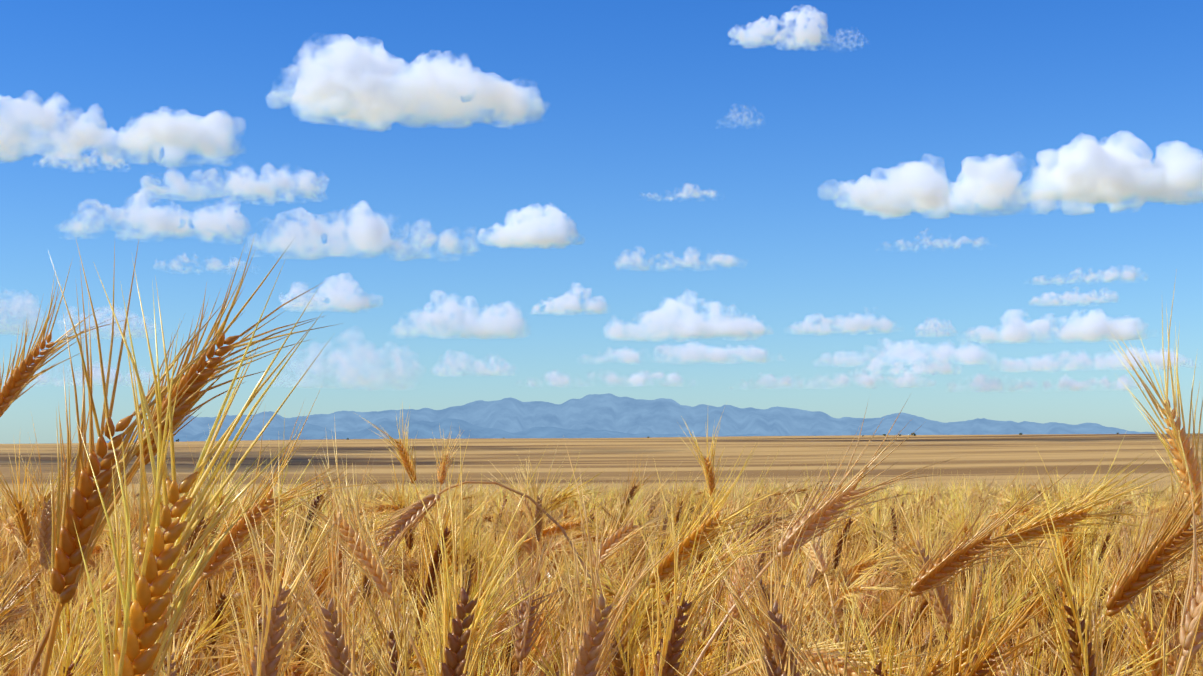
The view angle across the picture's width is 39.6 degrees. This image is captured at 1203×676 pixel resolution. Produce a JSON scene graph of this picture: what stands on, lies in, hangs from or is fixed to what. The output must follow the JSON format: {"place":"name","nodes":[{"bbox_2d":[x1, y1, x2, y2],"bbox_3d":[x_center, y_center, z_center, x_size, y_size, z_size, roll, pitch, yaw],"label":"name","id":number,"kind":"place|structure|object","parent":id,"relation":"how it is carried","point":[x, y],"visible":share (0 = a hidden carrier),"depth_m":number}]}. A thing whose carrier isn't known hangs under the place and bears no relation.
{"place":"outdoors","nodes":[
{"label":"outdoors","id":0,"kind":"place"},
{"bbox_2d":[0,258,137,416],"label":"wheat stalk","id":1,"kind":"object","parent":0,"point":[17,383],"visible":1,"depth_m":1.56},
{"bbox_2d":[129,418,881,441],"bbox_3d":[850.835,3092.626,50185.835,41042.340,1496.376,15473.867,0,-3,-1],"label":"mountains","id":2,"kind":"structure","parent":0,"point":[422,429],"depth_m":50722.80},
{"bbox_2d":[0,433,1202,503],"bbox_3d":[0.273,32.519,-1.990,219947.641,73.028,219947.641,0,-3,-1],"label":"field ground","id":3,"kind":"structure","parent":0,"point":[1004,457],"depth_m":1258.00},
{"bbox_2d":[40,235,244,675],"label":"wheat stalk","id":4,"kind":"object","parent":3,"relation":"on","point":[67,562],"visible":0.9,"depth_m":0.76},
{"bbox_2d":[26,229,342,675],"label":"wheat stalk","id":5,"kind":"object","parent":3,"relation":"on","point":[200,381],"visible":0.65,"depth_m":1.02},
{"bbox_2d":[73,253,331,675],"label":"wheat stalk","id":6,"kind":"object","parent":3,"relation":"on","point":[138,633],"visible":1,"depth_m":0.59},
{"bbox_2d":[149,382,395,669],"bbox_3d":[-0.401,0.625,1.369,0.475,1.183,0.226,0,-4,-11],"label":"wheat stalk","id":7,"kind":"object","parent":3,"relation":"on","point":[222,554],"visible":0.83,"depth_m":1.47},
{"bbox_2d":[224,442,355,675],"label":"wheat stalk","id":8,"kind":"object","parent":3,"relation":"on","point":[267,649],"visible":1,"depth_m":1.07},
{"bbox_2d":[252,474,374,675],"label":"wheat stalk","id":9,"kind":"object","parent":3,"relation":"on","point":[331,642],"visible":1,"depth_m":1.17},
{"bbox_2d":[245,418,426,675],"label":"wheat stalk","id":10,"kind":"object","parent":3,"relation":"on","point":[379,572],"visible":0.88,"depth_m":1.57},
{"bbox_2d":[355,406,443,601],"bbox_3d":[-0.322,0.724,3.155,0.281,1.226,0.301,-2,-4,19],"label":"wheat stalk","id":11,"kind":"object","parent":3,"relation":"on","point":[407,463],"visible":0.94,"depth_m":3.17},
{"bbox_2d":[424,426,489,657],"bbox_3d":[-0.310,0.749,3.212,0.341,1.184,0.152,2,-4,-31],"label":"wheat stalk","id":12,"kind":"object","parent":3,"relation":"on","point":[441,473],"visible":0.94,"depth_m":3.22},
{"bbox_2d":[309,481,612,649],"bbox_3d":[-0.104,0.707,1.890,0.470,1.084,0.199,0,-4,-11],"label":"wheat stalk","id":13,"kind":"object","parent":3,"relation":"on","point":[412,515],"visible":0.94,"depth_m":1.96},
{"bbox_2d":[400,425,570,675],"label":"wheat stalk","id":14,"kind":"object","parent":3,"relation":"on","point":[453,655],"visible":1,"depth_m":0.96},
{"bbox_2d":[490,475,518,631],"bbox_3d":[-0.193,0.869,4.114,0.204,1.076,0.322,0,-3,-1],"label":"wheat stalk","id":15,"kind":"object","parent":3,"relation":"on","point":[501,514],"visible":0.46,"depth_m":4.17},
{"bbox_2d":[480,497,615,597],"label":"wheat stalk","id":16,"kind":"object","parent":3,"relation":"on","point":[553,526],"visible":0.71,"depth_m":3.16},
{"bbox_2d":[527,455,662,580],"bbox_3d":[-0.012,0.855,4.314,0.393,1.131,0.141,0,-4,-11],"label":"wheat stalk","id":17,"kind":"object","parent":3,"relation":"on","point":[632,490],"visible":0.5,"depth_m":4.38},
{"bbox_2d":[549,436,714,675],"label":"wheat stalk","id":18,"kind":"object","parent":3,"relation":"on","point":[583,660],"visible":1,"depth_m":1.06},
{"bbox_2d":[597,438,814,670],"bbox_3d":[0.017,0.656,1.489,0.366,1.131,0.195,-1,-4,11],"label":"wheat stalk","id":19,"kind":"object","parent":3,"relation":"on","point":[686,544],"visible":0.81,"depth_m":1.56},
{"bbox_2d":[631,465,787,675],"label":"wheat stalk","id":20,"kind":"object","parent":3,"relation":"on","point":[671,645],"visible":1,"depth_m":1.18},
{"bbox_2d":[677,408,753,675],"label":"wheat stalk","id":21,"kind":"object","parent":3,"relation":"on","point":[711,483],"visible":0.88,"depth_m":2.87},
{"bbox_2d":[693,495,827,675],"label":"wheat stalk","id":22,"kind":"object","parent":3,"relation":"on","point":[778,642],"visible":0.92,"depth_m":1.22},
{"bbox_2d":[688,394,961,675],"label":"wheat stalk","id":23,"kind":"object","parent":3,"relation":"on","point":[832,505],"visible":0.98,"depth_m":1.43},
{"bbox_2d":[846,459,956,653],"bbox_3d":[0.433,0.671,1.616,0.369,1.111,0.228,1,-4,-21],"label":"wheat stalk","id":24,"kind":"object","parent":3,"relation":"on","point":[942,608],"visible":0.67,"depth_m":1.67},
{"bbox_2d":[842,462,1089,675],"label":"wheat stalk","id":25,"kind":"object","parent":3,"relation":"on","point":[944,566],"visible":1,"depth_m":1.48},
{"bbox_2d":[892,455,1173,675],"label":"wheat stalk","id":26,"kind":"object","parent":3,"relation":"on","point":[1035,521],"visible":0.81,"depth_m":1.66},
{"bbox_2d":[991,471,1130,675],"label":"wheat stalk","id":27,"kind":"object","parent":3,"relation":"on","point":[1084,660],"visible":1,"depth_m":1.17},
{"bbox_2d":[1062,453,1202,675],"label":"wheat stalk","id":28,"kind":"object","parent":3,"relation":"on","point":[1153,560],"visible":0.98,"depth_m":1.27},
{"bbox_2d":[1103,269,1202,532],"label":"wheat stalk","id":29,"kind":"object","parent":3,"relation":"on","point":[1181,452],"visible":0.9,"depth_m":1.32},
{"bbox_2d":[1176,458,1202,675],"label":"wheat stalk","id":30,"kind":"object","parent":3,"relation":"on","point":[1192,601],"visible":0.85,"depth_m":0.98},
{"bbox_2d":[0,0,1202,443],"label":"sky","id":31,"kind":"structure","parent":0,"point":[835,208]},
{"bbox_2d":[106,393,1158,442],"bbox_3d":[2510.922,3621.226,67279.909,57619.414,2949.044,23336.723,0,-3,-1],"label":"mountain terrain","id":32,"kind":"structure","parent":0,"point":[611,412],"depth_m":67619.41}
]}

